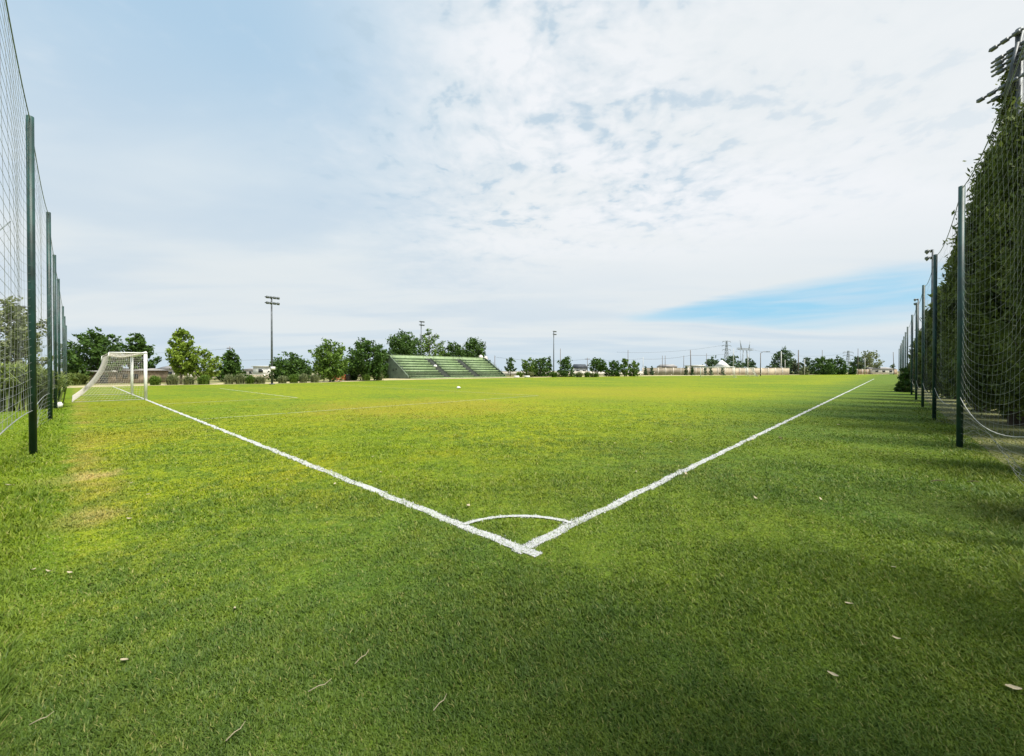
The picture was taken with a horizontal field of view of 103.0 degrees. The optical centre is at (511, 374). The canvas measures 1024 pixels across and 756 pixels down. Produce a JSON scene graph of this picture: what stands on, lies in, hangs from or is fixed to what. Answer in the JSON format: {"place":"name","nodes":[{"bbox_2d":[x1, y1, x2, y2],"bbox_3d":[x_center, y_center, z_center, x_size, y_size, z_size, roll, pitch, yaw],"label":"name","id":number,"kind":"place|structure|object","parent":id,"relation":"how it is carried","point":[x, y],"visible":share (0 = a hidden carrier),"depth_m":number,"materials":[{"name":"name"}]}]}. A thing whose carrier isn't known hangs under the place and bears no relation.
{"place":"outdoors","nodes":[
{"label":"outdoors","id":0,"kind":"place"},
{"bbox_2d":[39,367,74,399],"bbox_3d":[-24.187,0.421,20.506,3.138,1.836,2.922,0,0,0],"label":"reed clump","id":1,"kind":"object","parent":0,"point":[61,380],"depth_m":21.20,"materials":[{"name":"green plant"}]},
{"bbox_2d":[147,375,160,384],"bbox_3d":[-37.545,0.597,42.792,1.665,1.133,1.646,0,0,0],"label":"bush","id":2,"kind":"object","parent":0,"point":[154,380],"depth_m":42.57,"materials":[{"name":"green plant"}]},
{"bbox_2d":[165,373,182,384],"bbox_3d":[-36.619,0.499,43.901,1.929,1.312,2.008,0,0,0],"label":"bush","id":3,"kind":"object","parent":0,"point":[171,379],"depth_m":43.71,"materials":[{"name":"green plant"}]},
{"bbox_2d":[156,366,195,374],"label":"house","id":4,"kind":"structure","parent":0,"point":[167,368],"depth_m":82.24,"materials":[{"name":"paint"}]},
{"bbox_2d":[181,375,195,384],"bbox_3d":[-35.504,0.597,44.659,1.777,1.105,1.738,0,1,-40],"label":"bush","id":5,"kind":"object","parent":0,"point":[187,380],"depth_m":44.52,"materials":[{"name":"green plant"}]},
{"bbox_2d":[193,374,211,384],"bbox_3d":[-34.468,0.547,45.419,1.866,1.192,1.950,0,0,-25],"label":"bush","id":6,"kind":"object","parent":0,"point":[204,379],"depth_m":45.10,"materials":[{"name":"green plant"}]},
{"bbox_2d":[223,374,234,383],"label":"bush","id":7,"kind":"object","parent":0,"point":[227,379],"depth_m":46.27,"materials":[{"name":"green plant"}]},
{"bbox_2d":[232,374,244,383],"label":"bush","id":8,"kind":"object","parent":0,"point":[239,379],"depth_m":46.76,"materials":[{"name":"green plant"}]},
{"bbox_2d":[241,368,252,374],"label":"house","id":9,"kind":"structure","parent":0,"point":[249,371],"depth_m":118.00,"materials":[{"name":"paint"}]},
{"bbox_2d":[244,374,254,383],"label":"bush","id":10,"kind":"object","parent":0,"point":[248,379],"depth_m":47.17,"materials":[{"name":"green plant"}]},
{"bbox_2d":[252,375,266,383],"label":"bush","id":11,"kind":"object","parent":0,"point":[259,380],"depth_m":47.71,"materials":[{"name":"green plant"}]},
{"bbox_2d":[252,366,270,373],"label":"house","id":12,"kind":"structure","parent":0,"point":[261,369],"depth_m":116.00,"materials":[{"name":"white paint"}]},
{"bbox_2d":[177,374,371,379],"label":"boundary wall","id":13,"kind":"structure","parent":0,"point":[254,375],"depth_m":76.48,"materials":[{"name":"paint"}]},
{"bbox_2d":[287,374,299,382],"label":"bush","id":14,"kind":"object","parent":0,"point":[292,378],"depth_m":50.44,"materials":[{"name":"green plant"}]},
{"bbox_2d":[298,373,307,382],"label":"bush","id":15,"kind":"object","parent":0,"point":[303,378],"depth_m":51.57,"materials":[{"name":"green plant"}]},
{"bbox_2d":[309,373,319,382],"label":"bush","id":16,"kind":"object","parent":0,"point":[314,378],"depth_m":52.78,"materials":[{"name":"green plant"}]},
{"bbox_2d":[362,373,369,380],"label":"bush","id":17,"kind":"object","parent":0,"point":[366,377],"depth_m":61.52,"materials":[{"name":"green plant"}]},
{"bbox_2d":[62,374,856,387],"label":"gravel path","id":18,"kind":"structure","parent":0,"point":[354,380],"depth_m":57.97,"materials":[{"name":"gravel"}]},
{"bbox_2d":[308,337,349,381],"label":"broadleaf tree","id":19,"kind":"object","parent":18,"relation":"on","point":[327,368],"visible":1,"depth_m":55.16,"materials":[{"name":"green plant"}]},
{"bbox_2d":[344,337,388,380],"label":"broadleaf tree","id":20,"kind":"object","parent":18,"relation":"on","point":[359,366],"visible":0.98,"depth_m":62.74,"materials":[{"name":"green plant"}]},
{"bbox_2d":[386,353,506,378],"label":"grandstand","id":21,"kind":"object","parent":18,"relation":"on","point":[410,367],"visible":1,"depth_m":88.45,"materials":[{"name":"metal"}]},
{"bbox_2d":[553,331,556,371],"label":"floodlight mast","id":22,"kind":"object","parent":18,"relation":"on","point":[553,349],"visible":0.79,"depth_m":106.86,"materials":[{"name":"metal"}]},
{"bbox_2d":[642,368,788,374],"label":"boundary wall","id":23,"kind":"structure","parent":18,"relation":"on","point":[738,371],"depth_m":154.43,"materials":[{"name":"paint"}]},
{"bbox_2d":[856,369,896,373],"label":"boundary wall","id":24,"kind":"structure","parent":18,"relation":"on","point":[862,371],"depth_m":185.96,"materials":[{"name":"concrete"}]},
{"bbox_2d":[864,367,893,373],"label":"house","id":25,"kind":"structure","parent":18,"relation":"on","point":[883,370],"depth_m":185.00,"materials":[{"name":"paint"}]},
{"bbox_2d":[57,371,899,386],"bbox_3d":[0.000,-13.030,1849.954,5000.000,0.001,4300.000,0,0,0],"label":"ground","id":26,"kind":"structure","parent":0,"point":[219,381],"depth_m":58.13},
{"bbox_2d":[0,295,52,366],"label":"broadleaf tree","id":27,"kind":"object","parent":26,"relation":"on","point":[22,327],"visible":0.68,"depth_m":30.66,"materials":[{"name":"green plant"}]},
{"bbox_2d":[61,372,91,384],"bbox_3d":[-47.596,0.446,44.077,3.423,1.415,3.365,0,1,-35],"label":"bush","id":28,"kind":"object","parent":26,"relation":"on","point":[80,380],"visible":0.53,"depth_m":43.85,"materials":[{"name":"green plant"}]},
{"bbox_2d":[52,326,131,377],"bbox_3d":[-50.902,-2.384,49.624,7.331,7.093,6.682,0,0,0],"label":"broadleaf tree","id":29,"kind":"object","parent":26,"relation":"on","point":[99,344],"visible":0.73,"depth_m":48.86,"materials":[{"name":"green plant"}]},
{"bbox_2d":[89,371,116,382],"bbox_3d":[-49.759,0.330,50.504,2.977,1.547,3.700,0,0,0],"label":"shelter","id":30,"kind":"object","parent":26,"relation":"on","point":[112,377],"visible":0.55,"depth_m":49.01,"materials":[{"name":"beige brick"}]},
{"bbox_2d":[100,374,107,382],"bbox_3d":[-49.076,0.566,48.994,0.900,1.099,0.050,0,0,0],"label":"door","id":31,"kind":"structure","parent":30,"relation":"in","point":[102,376],"depth_m":48.96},
{"bbox_2d":[122,333,161,369],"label":"broadleaf tree","id":32,"kind":"object","parent":26,"relation":"on","point":[140,345],"visible":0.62,"depth_m":51.65,"materials":[{"name":"green plant"}]},
{"bbox_2d":[115,368,171,382],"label":"shed","id":33,"kind":"structure","parent":26,"relation":"on","point":[161,373],"depth_m":50.08,"materials":[{"name":"beige brick"}]},
{"bbox_2d":[164,327,198,383],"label":"broadleaf tree","id":34,"kind":"object","parent":26,"relation":"on","point":[180,367],"visible":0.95,"depth_m":45.65,"materials":[{"name":"green plant"}]},
{"bbox_2d":[186,346,222,378],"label":"broadleaf tree","id":35,"kind":"object","parent":26,"relation":"on","point":[208,365],"visible":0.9,"depth_m":46.71,"materials":[{"name":"green plant"}]},
{"bbox_2d":[214,348,248,381],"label":"broadleaf tree","id":36,"kind":"object","parent":26,"relation":"on","point":[231,365],"visible":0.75,"depth_m":57.41,"materials":[{"name":"green plant"}]},
{"bbox_2d":[277,375,286,382],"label":"grass tussock","id":37,"kind":"object","parent":26,"relation":"on","point":[282,379],"depth_m":49.26,"materials":[{"name":"green plant"}]},
{"bbox_2d":[263,351,316,380],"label":"broadleaf tree","id":38,"kind":"object","parent":26,"relation":"on","point":[286,367],"visible":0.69,"depth_m":58.82,"materials":[{"name":"green plant"}]},
{"bbox_2d":[342,357,357,379],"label":"broadleaf tree","id":39,"kind":"object","parent":26,"relation":"on","point":[352,377],"visible":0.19,"depth_m":65.45,"materials":[{"name":"green plant"}]},
{"bbox_2d":[374,349,390,377],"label":"broadleaf tree","id":40,"kind":"object","parent":26,"relation":"on","point":[385,370],"visible":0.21,"depth_m":83.08,"materials":[{"name":"green plant"}]},
{"bbox_2d":[384,329,425,363],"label":"broadleaf tree","id":41,"kind":"object","parent":26,"relation":"on","point":[398,345],"visible":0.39,"depth_m":97.63,"materials":[{"name":"green plant"}]},
{"bbox_2d":[419,321,424,355],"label":"floodlight mast","id":42,"kind":"object","parent":26,"relation":"on","point":[421,324],"visible":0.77,"depth_m":91.90,"materials":[{"name":"metal"}]},
{"bbox_2d":[414,329,445,355],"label":"broadleaf tree","id":43,"kind":"object","parent":26,"relation":"on","point":[428,343],"visible":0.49,"depth_m":105.36,"materials":[{"name":"green plant"}]},
{"bbox_2d":[441,340,466,356],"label":"broadleaf tree","id":44,"kind":"object","parent":26,"relation":"on","point":[457,350],"visible":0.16,"depth_m":110.30,"materials":[{"name":"green plant"}]},
{"bbox_2d":[460,337,490,361],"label":"broadleaf tree","id":45,"kind":"object","parent":26,"relation":"on","point":[472,350],"visible":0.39,"depth_m":114.35,"materials":[{"name":"green plant"}]},
{"bbox_2d":[504,357,516,375],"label":"broadleaf tree","id":46,"kind":"object","parent":26,"relation":"on","point":[510,366],"visible":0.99,"depth_m":115.60,"materials":[{"name":"green plant"}]},
{"bbox_2d":[521,357,538,376],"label":"broadleaf tree","id":47,"kind":"object","parent":26,"relation":"on","point":[525,368],"visible":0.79,"depth_m":105.18,"materials":[{"name":"green plant"}]},
{"bbox_2d":[531,357,549,376],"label":"broadleaf tree","id":48,"kind":"object","parent":26,"relation":"on","point":[543,363],"visible":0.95,"depth_m":105.50,"materials":[{"name":"green plant"}]},
{"bbox_2d":[546,356,552,376],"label":"broadleaf tree","id":49,"kind":"object","parent":26,"relation":"on","point":[549,366],"visible":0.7,"depth_m":107.68,"materials":[{"name":"green plant"}]},
{"bbox_2d":[557,356,575,376],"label":"broadleaf tree","id":50,"kind":"object","parent":26,"relation":"on","point":[565,361],"visible":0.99,"depth_m":102.38,"materials":[{"name":"green plant"}]},
{"bbox_2d":[502,371,643,375],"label":"boundary wall","id":51,"kind":"structure","parent":26,"relation":"on","point":[506,373],"depth_m":140.29,"materials":[{"name":"paint"}]},
{"bbox_2d":[571,364,586,370],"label":"house","id":52,"kind":"structure","parent":26,"relation":"on","point":[580,367],"depth_m":150.25,"materials":[{"name":"white paint"}]},
{"bbox_2d":[588,357,607,372],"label":"broadleaf tree","id":53,"kind":"object","parent":26,"relation":"on","point":[598,364],"visible":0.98,"depth_m":111.23,"materials":[{"name":"green plant"}]},
{"bbox_2d":[603,360,621,375],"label":"broadleaf tree","id":54,"kind":"object","parent":26,"relation":"on","point":[615,368],"visible":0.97,"depth_m":110.88,"materials":[{"name":"green plant"}]},
{"bbox_2d":[702,355,719,367],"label":"broadleaf tree","id":55,"kind":"object","parent":26,"relation":"on","point":[711,362],"visible":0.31,"depth_m":224.68,"materials":[{"name":"green plant"}]},
{"bbox_2d":[722,341,730,360],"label":"lattice pylon","id":56,"kind":"object","parent":26,"relation":"on","point":[726,345],"visible":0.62,"depth_m":419.62,"materials":[{"name":"metal"}]},
{"bbox_2d":[718,355,748,367],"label":"broadleaf tree","id":57,"kind":"object","parent":26,"relation":"on","point":[737,364],"visible":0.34,"depth_m":222.56,"materials":[{"name":"green plant"}]},
{"bbox_2d":[736,341,752,364],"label":"portal pylon","id":58,"kind":"object","parent":26,"relation":"on","point":[741,348],"visible":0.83,"depth_m":298.85,"materials":[{"name":"metal"}]},
{"bbox_2d":[740,357,757,367],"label":"broadleaf tree","id":59,"kind":"object","parent":26,"relation":"on","point":[752,363],"visible":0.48,"depth_m":223.65,"materials":[{"name":"green plant"}]},
{"bbox_2d":[765,345,801,371],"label":"broadleaf tree","id":60,"kind":"object","parent":26,"relation":"on","point":[777,364],"visible":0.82,"depth_m":173.15,"materials":[{"name":"green plant"}]},
{"bbox_2d":[788,360,803,374],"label":"broadleaf tree","id":61,"kind":"object","parent":26,"relation":"on","point":[794,370],"visible":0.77,"depth_m":171.20,"materials":[{"name":"green plant"}]},
{"bbox_2d":[799,366,809,374],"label":"broadleaf tree","id":62,"kind":"object","parent":26,"relation":"on","point":[807,372],"visible":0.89,"depth_m":159.64,"materials":[{"name":"green plant"}]},
{"bbox_2d":[800,357,815,373],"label":"broadleaf tree","id":63,"kind":"object","parent":26,"relation":"on","point":[808,361],"visible":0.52,"depth_m":174.21,"materials":[{"name":"green plant"}]},
{"bbox_2d":[808,356,838,374],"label":"broadleaf tree","id":64,"kind":"object","parent":26,"relation":"on","point":[823,368],"visible":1,"depth_m":163.37,"materials":[{"name":"green plant"}]},
{"bbox_2d":[831,355,848,374],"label":"broadleaf tree","id":65,"kind":"object","parent":26,"relation":"on","point":[842,368],"visible":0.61,"depth_m":165.38,"materials":[{"name":"green plant"}]},
{"bbox_2d":[843,351,853,372],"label":"lattice pylon","id":66,"kind":"object","parent":26,"relation":"on","point":[848,356],"visible":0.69,"depth_m":399.73,"materials":[{"name":"metal"}]},
{"bbox_2d":[848,356,864,372],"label":"broadleaf tree","id":67,"kind":"object","parent":26,"relation":"on","point":[854,362],"visible":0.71,"depth_m":189.65,"materials":[{"name":"green plant"}]},
{"bbox_2d":[849,350,884,368],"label":"broadleaf tree","id":68,"kind":"object","parent":26,"relation":"on","point":[868,359],"visible":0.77,"depth_m":188.43,"materials":[{"name":"green plant"}]},
{"bbox_2d":[0,374,1023,755],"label":"lawn","id":69,"kind":"structure","parent":0,"point":[670,392],"depth_m":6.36,"materials":[{"name":"plant"}]},
{"bbox_2d":[0,0,66,454],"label":"ball stop fence","id":70,"kind":"object","parent":69,"relation":"on","point":[53,310],"visible":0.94,"depth_m":7.17,"materials":[{"name":"metal"}]},
{"bbox_2d":[0,221,12,429],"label":"loose net","id":71,"kind":"object","parent":70,"relation":"hanging from","point":[8,322],"visible":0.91,"depth_m":6.97,"materials":[{"name":"fabric"}]},
{"bbox_2d":[5,361,71,405],"bbox_3d":[-20.808,0.415,17.030,3.795,1.902,3.410,0,1,32],"label":"reed clump","id":72,"kind":"object","parent":69,"relation":"on","point":[40,369],"visible":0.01,"depth_m":17.58,"materials":[{"name":"green plant"}]},
{"bbox_2d":[0,360,77,411],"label":"reed clump","id":73,"kind":"object","parent":69,"relation":"on","point":[15,370],"visible":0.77,"depth_m":15.26,"materials":[{"name":"green plant"}]},
{"bbox_2d":[57,402,62,407],"bbox_3d":[-18.138,1.234,16.307,0.247,0.281,0.209,0,1,-34],"label":"stray ball","id":74,"kind":"object","parent":69,"relation":"on","point":[59,404],"visible":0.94,"depth_m":16.27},
{"bbox_2d":[72,352,147,401],"bbox_3d":[-22.577,0.068,22.714,7.440,2.508,2.681,0,1,43],"label":"football goal","id":75,"kind":"object","parent":69,"relation":"on","point":[82,391],"visible":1,"depth_m":21.11,"materials":[{"name":"metal"}]},
{"bbox_2d":[265,296,279,384],"bbox_3d":[-26.433,-3.710,44.884,0.738,9.715,1.400,0,1,43],"label":"floodlight mast","id":76,"kind":"object","parent":69,"relation":"on","point":[272,368],"visible":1,"depth_m":44.88,"materials":[{"name":"metal"}]},
{"bbox_2d":[115,387,542,556],"bbox_3d":[-18.910,1.311,21.027,52.184,0.028,0.203,0,1,43],"label":"goal line","id":77,"kind":"object","parent":69,"relation":"on","point":[507,542],"visible":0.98,"depth_m":4.63,"materials":[{"name":"paint"}]},
{"bbox_2d":[200,384,536,419],"bbox_3d":[-9.459,1.223,32.648,14.817,0.021,37.553,0,0,-21],"label":"penalty area line","id":78,"kind":"object","parent":69,"relation":"on","point":[367,407],"visible":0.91,"depth_m":17.00,"materials":[{"name":"paint"}]},
{"bbox_2d":[463,514,572,524],"bbox_3d":[0.062,1.448,4.064,1.085,0.021,0.283,0,0,0],"label":"corner arc","id":79,"kind":"object","parent":69,"relation":"on","point":[512,515],"visible":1,"depth_m":4.11,"materials":[{"name":"paint"}]},
{"bbox_2d":[549,372,559,376],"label":"grass tussock","id":80,"kind":"object","parent":69,"relation":"on","point":[554,374],"depth_m":97.65,"materials":[{"name":"green plant"}]},
{"bbox_2d":[620,358,629,375],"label":"broadleaf tree","id":81,"kind":"object","parent":69,"relation":"on","point":[623,370],"visible":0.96,"depth_m":112.68,"materials":[{"name":"green plant"}]},
{"bbox_2d":[628,360,639,375],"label":"broadleaf tree","id":82,"kind":"object","parent":69,"relation":"on","point":[632,370],"visible":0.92,"depth_m":113.62,"materials":[{"name":"green plant"}]},
{"bbox_2d":[511,379,872,553],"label":"touch line","id":83,"kind":"object","parent":69,"relation":"on","point":[537,541],"visible":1,"depth_m":4.78,"materials":[{"name":"paint"}]},
{"bbox_2d":[700,367,735,376],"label":"football goal","id":84,"kind":"object","parent":69,"relation":"on","point":[714,370],"visible":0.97,"depth_m":96.75,"materials":[{"name":"metal"}]},
{"bbox_2d":[848,366,857,374],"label":"broadleaf tree","id":85,"kind":"object","parent":69,"relation":"on","point":[854,371],"visible":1,"depth_m":165.78,"materials":[{"name":"green plant"}]},
{"bbox_2d":[893,367,914,391],"bbox_3d":[27.961,0.393,28.944,1.247,1.860,1.240,0,0,0],"label":"climbing bush","id":86,"kind":"object","parent":69,"relation":"on","point":[905,378],"visible":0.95,"depth_m":28.94,"materials":[{"name":"green plant"}]},
{"bbox_2d":[898,45,1023,482],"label":"ball stop fence","id":87,"kind":"object","parent":69,"relation":"on","point":[961,296],"visible":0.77,"depth_m":7.83,"materials":[{"name":"green plastic"}]},
{"bbox_2d":[1005,684,1021,689],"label":"fallen leaf","id":88,"kind":"object","parent":69,"relation":"on","point":[1013,687],"visible":1,"depth_m":1.89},
{"bbox_2d":[0,0,1023,370],"label":"sky","id":89,"kind":"structure","parent":0,"point":[616,178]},
{"bbox_2d":[516,372,523,376],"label":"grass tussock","id":90,"kind":"object","parent":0,"point":[519,374],"depth_m":97.66,"materials":[{"name":"green plant"}]},
{"bbox_2d":[575,372,583,376],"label":"grass tussock","id":91,"kind":"object","parent":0,"point":[579,374],"depth_m":97.55,"materials":[{"name":"green plant"}]},
{"bbox_2d":[657,364,677,367],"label":"house","id":92,"kind":"structure","parent":0,"point":[668,366],"depth_m":191.70,"materials":[{"name":"white"}]},
{"bbox_2d":[628,345,721,352],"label":"power line","id":93,"kind":"object","parent":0,"point":[648,352],"visible":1,"depth_m":414.80,"materials":[{"name":"metal"}]},
{"bbox_2d":[684,365,704,367],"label":"house","id":94,"kind":"structure","parent":0,"point":[696,366],"depth_m":174.98,"materials":[{"name":"white paint"}]},
{"bbox_2d":[714,360,729,367],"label":"pavilion","id":95,"kind":"structure","parent":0,"point":[721,363],"depth_m":203.04,"materials":[{"name":"fabric"}]},
{"bbox_2d":[913,387,1023,478],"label":"verge","id":96,"kind":"structure","parent":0,"point":[995,422],"depth_m":10.92,"materials":[{"name":"plant"}]},
{"bbox_2d":[899,318,928,389],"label":"conifer","id":97,"kind":"object","parent":96,"relation":"on","point":[909,368],"visible":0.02,"depth_m":32.69,"materials":[{"name":"green plant"}]},
{"bbox_2d":[914,299,918,332],"bbox_3d":[59.695,-5.046,60.053,0.748,12.149,1.200,0,1,43],"label":"floodlight mast","id":98,"kind":"object","parent":96,"relation":"on","point":[918,311],"visible":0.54,"depth_m":59.86,"materials":[{"name":"metal"}]},
{"bbox_2d":[908,302,938,392],"bbox_3d":[29.565,-1.910,28.221,3.148,6.476,3.143,0,0,0],"label":"conifer","id":99,"kind":"object","parent":96,"relation":"on","point":[920,348],"visible":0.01,"depth_m":28.47,"materials":[{"name":"green plant"}]},
{"bbox_2d":[924,249,933,303],"bbox_3d":[37.017,-4.899,36.054,0.748,12.232,0.900,0,1,43],"label":"floodlight mast","id":100,"kind":"object","parent":96,"relation":"on","point":[927,258],"visible":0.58,"depth_m":35.88,"materials":[{"name":"metal"}]},
{"bbox_2d":[918,283,949,395],"bbox_3d":[26.466,-2.143,24.711,3.024,6.998,2.810,0,0,0],"label":"conifer","id":101,"kind":"object","parent":96,"relation":"on","point":[929,384],"visible":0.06,"depth_m":25.13,"materials":[{"name":"green plant"}]},
{"bbox_2d":[925,280,955,398],"bbox_3d":[23.987,-2.208,21.627,2.869,7.176,2.939,0,0,0],"label":"conifer","id":102,"kind":"object","parent":96,"relation":"on","point":[928,360],"visible":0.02,"depth_m":22.21,"materials":[{"name":"green plant"}]},
{"bbox_2d":[926,229,968,402],"bbox_3d":[21.621,-2.920,19.380,2.597,8.635,2.764,0,0,20],"label":"conifer","id":103,"kind":"object","parent":96,"relation":"on","point":[939,358],"visible":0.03,"depth_m":19.91,"materials":[{"name":"green plant"}]},
{"bbox_2d":[937,177,989,411],"bbox_3d":[17.573,-3.036,14.904,2.868,8.938,2.994,0,1,38],"label":"conifer","id":104,"kind":"object","parent":96,"relation":"on","point":[945,351],"visible":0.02,"depth_m":15.52,"materials":[{"name":"green plant"}]},
{"bbox_2d":[937,145,1006,417],"bbox_3d":[15.712,-3.061,13.011,3.214,9.018,3.041,0,1,-41],"label":"conifer","id":105,"kind":"object","parent":96,"relation":"on","point":[973,225],"visible":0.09,"depth_m":13.30,"materials":[{"name":"green plant"}]},
{"bbox_2d":[952,96,1023,425],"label":"conifer","id":106,"kind":"object","parent":96,"relation":"on","point":[987,312],"visible":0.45,"depth_m":11.14,"materials":[{"name":"green plant"}]},
{"bbox_2d":[974,64,1016,414],"bbox_3d":[15.798,-4.268,12.932,1.677,11.432,1.489,0,0,0],"label":"conifer","id":107,"kind":"object","parent":96,"relation":"on","point":[1001,100],"visible":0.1,"depth_m":12.99,"materials":[{"name":"green plant"}]},
{"bbox_2d":[976,26,1023,125],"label":"floodlight mast","id":108,"kind":"object","parent":96,"relation":"on","point":[1013,54],"visible":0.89,"depth_m":12.64,"materials":[{"name":"metal"}]},
{"bbox_2d":[979,136,1023,412],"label":"conifer","id":109,"kind":"object","parent":96,"relation":"on","point":[1012,360],"visible":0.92,"depth_m":9.60,"materials":[{"name":"green plant"}]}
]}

